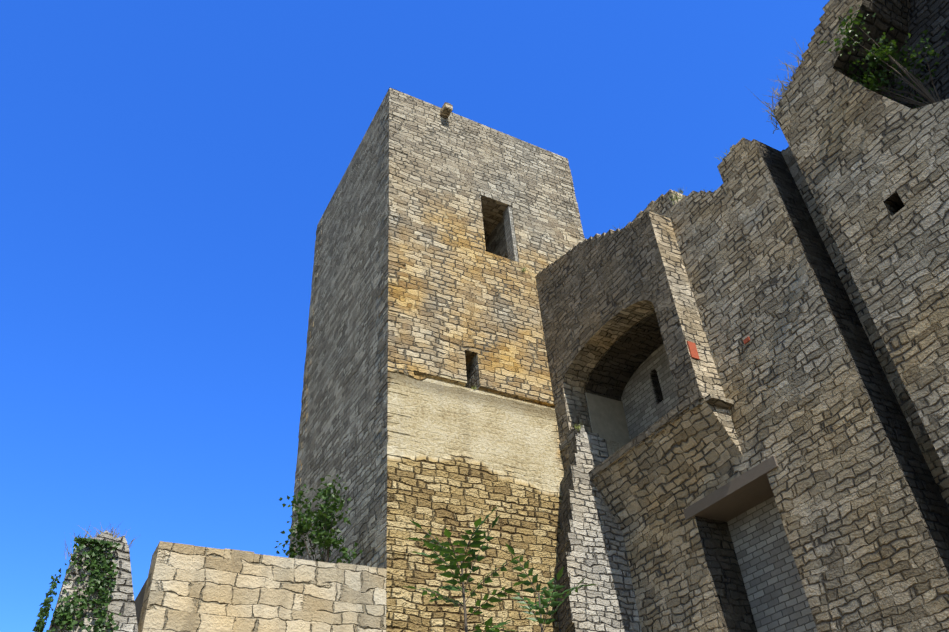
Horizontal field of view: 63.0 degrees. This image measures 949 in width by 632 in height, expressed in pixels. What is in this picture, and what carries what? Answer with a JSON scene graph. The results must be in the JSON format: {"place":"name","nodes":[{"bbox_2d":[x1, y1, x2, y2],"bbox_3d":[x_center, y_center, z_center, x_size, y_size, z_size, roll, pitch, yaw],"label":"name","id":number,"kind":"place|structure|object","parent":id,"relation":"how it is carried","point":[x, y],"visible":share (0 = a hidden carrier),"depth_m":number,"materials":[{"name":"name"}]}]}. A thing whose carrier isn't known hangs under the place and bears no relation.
{"place":"outdoors","nodes":[
{"label":"outdoors","id":0,"kind":"place"},
{"bbox_2d":[135,578,147,625],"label":"terrace","id":1,"kind":"structure","parent":0,"point":[139,601],"depth_m":15.48,"materials":[{"name":"stone"}]},
{"bbox_2d":[275,474,362,563],"bbox_3d":[-3.571,5.210,17.895,1.970,2.790,1.490,-18,-40,16],"label":"bush","id":2,"kind":"object","parent":1,"relation":"on","point":[326,523],"visible":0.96,"depth_m":17.83,"materials":[{"name":"green plant"}]},
{"bbox_2d":[0,0,829,631],"label":"sky","id":3,"kind":"structure","parent":0,"point":[170,170],"materials":[{"name":"blue"}]},
{"bbox_2d":[585,393,629,443],"bbox_3d":[3.823,3.473,21.467,1.290,2.850,0.049,16,-42,-24],"label":"plaster panel","id":4,"kind":"object","parent":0,"point":[607,417],"visible":0.43,"depth_m":21.88,"materials":[{"name":"grey paint"}]},
{"label":"ground","id":5,"kind":"structure","parent":0,"visible":0},
{"bbox_2d":[49,530,137,631],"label":"stone pillar","id":6,"kind":"structure","parent":5,"relation":"on","point":[122,602],"depth_m":13.64,"materials":[{"name":"grey stone"}]},
{"bbox_2d":[32,535,120,631],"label":"ivy","id":7,"kind":"object","parent":6,"relation":"attached to","point":[96,573],"visible":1,"depth_m":13.46,"materials":[{"name":"green plant"}]},
{"bbox_2d":[138,541,386,631],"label":"wall","id":8,"kind":"structure","parent":5,"relation":"on","point":[191,588],"depth_m":15.00,"materials":[{"name":"beige stone"}]},
{"bbox_2d":[293,87,580,631],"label":"tower","id":9,"kind":"structure","parent":5,"relation":"on","point":[487,446],"depth_m":22.07,"materials":[{"name":"stone"}]},
{"bbox_2d":[288,93,584,631],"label":"corner stones","id":10,"kind":"object","parent":9,"relation":"attached to","point":[391,258],"visible":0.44,"depth_m":20.71,"materials":[{"name":"grey stone"}]},
{"bbox_2d":[440,102,452,118],"bbox_3d":[-1.029,-7.321,27.638,0.300,0.330,0.520,16,-42,-24],"label":"tower spout","id":11,"kind":"object","parent":9,"relation":"attached to","point":[446,110],"visible":0.86,"depth_m":27.49,"materials":[{"name":"beige stone"}]},
{"bbox_2d":[503,206,518,261],"bbox_3d":[1.199,-2.640,25.861,0.123,2.600,0.380,16,-42,-24],"label":"window jamb","id":12,"kind":"object","parent":9,"relation":"attached to","point":[510,235],"visible":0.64,"depth_m":25.83,"materials":[{"name":"grey stone"}]},
{"bbox_2d":[403,505,525,631],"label":"ash sapling","id":13,"kind":"object","parent":5,"relation":"on","point":[441,548],"visible":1,"depth_m":5.40,"materials":[{"name":"green plant"}]},
{"bbox_2d":[505,543,597,631],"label":"ash sapling","id":14,"kind":"object","parent":5,"relation":"on","point":[545,604],"visible":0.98,"depth_m":6.03,"materials":[{"name":"green plant"}]},
{"bbox_2d":[554,424,641,631],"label":"stone buttress","id":15,"kind":"structure","parent":5,"relation":"on","point":[591,548],"depth_m":18.34,"materials":[{"name":"grey stone"}]},
{"bbox_2d":[585,0,948,631],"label":"wall","id":16,"kind":"structure","parent":5,"relation":"on","point":[815,255],"depth_m":15.41,"materials":[{"name":"grey stone"}]},
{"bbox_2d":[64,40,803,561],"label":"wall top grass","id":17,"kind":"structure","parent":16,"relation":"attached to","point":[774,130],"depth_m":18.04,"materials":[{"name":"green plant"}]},
{"bbox_2d":[471,150,727,428],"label":"grass tufts","id":18,"kind":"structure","parent":16,"relation":"on","point":[524,270],"depth_m":20.87,"materials":[{"name":"green plant"}]},
{"bbox_2d":[535,211,733,480],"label":"wall","id":19,"kind":"structure","parent":16,"relation":"attached to","point":[599,295],"depth_m":20.66,"materials":[{"name":"grey stone"}]},
{"bbox_2d":[621,343,679,440],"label":"niche back wall","id":20,"kind":"structure","parent":16,"relation":"attached to","point":[643,410],"depth_m":21.65,"materials":[{"name":"grey stone"}]},
{"bbox_2d":[625,189,684,226],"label":"wall top","id":21,"kind":"structure","parent":16,"relation":"attached to","point":[662,204],"depth_m":22.17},
{"bbox_2d":[593,398,742,530],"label":"stone parapet","id":22,"kind":"structure","parent":16,"relation":"attached to","point":[688,450],"depth_m":17.68,"materials":[{"name":"beige stone"}]},
{"bbox_2d":[687,336,749,359],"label":"red bricks","id":23,"kind":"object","parent":16,"relation":"attached to","point":[693,351],"visible":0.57,"depth_m":17.51,"materials":[{"name":"red brick"}]},
{"bbox_2d":[683,456,778,521],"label":"lintel","id":24,"kind":"structure","parent":16,"relation":"attached to","point":[740,494],"depth_m":16.49,"materials":[{"name":"grey stone"}]},
{"bbox_2d":[727,496,817,631],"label":"blocked doorway","id":25,"kind":"structure","parent":16,"relation":"attached to","point":[776,595],"depth_m":16.11,"materials":[{"name":"grey stone"}]},
{"bbox_2d":[820,5,945,108],"bbox_3d":[8.482,-5.030,15.866,1.940,2.962,1.958,-12,-38,9],"label":"shrub","id":26,"kind":"object","parent":16,"relation":"on","point":[886,53],"visible":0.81,"depth_m":16.07,"materials":[{"name":"green plant"}]},
{"bbox_2d":[880,0,948,108],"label":"breach wall","id":27,"kind":"structure","parent":16,"relation":"attached to","point":[931,17],"depth_m":16.60,"materials":[{"name":"stone"}]}
]}

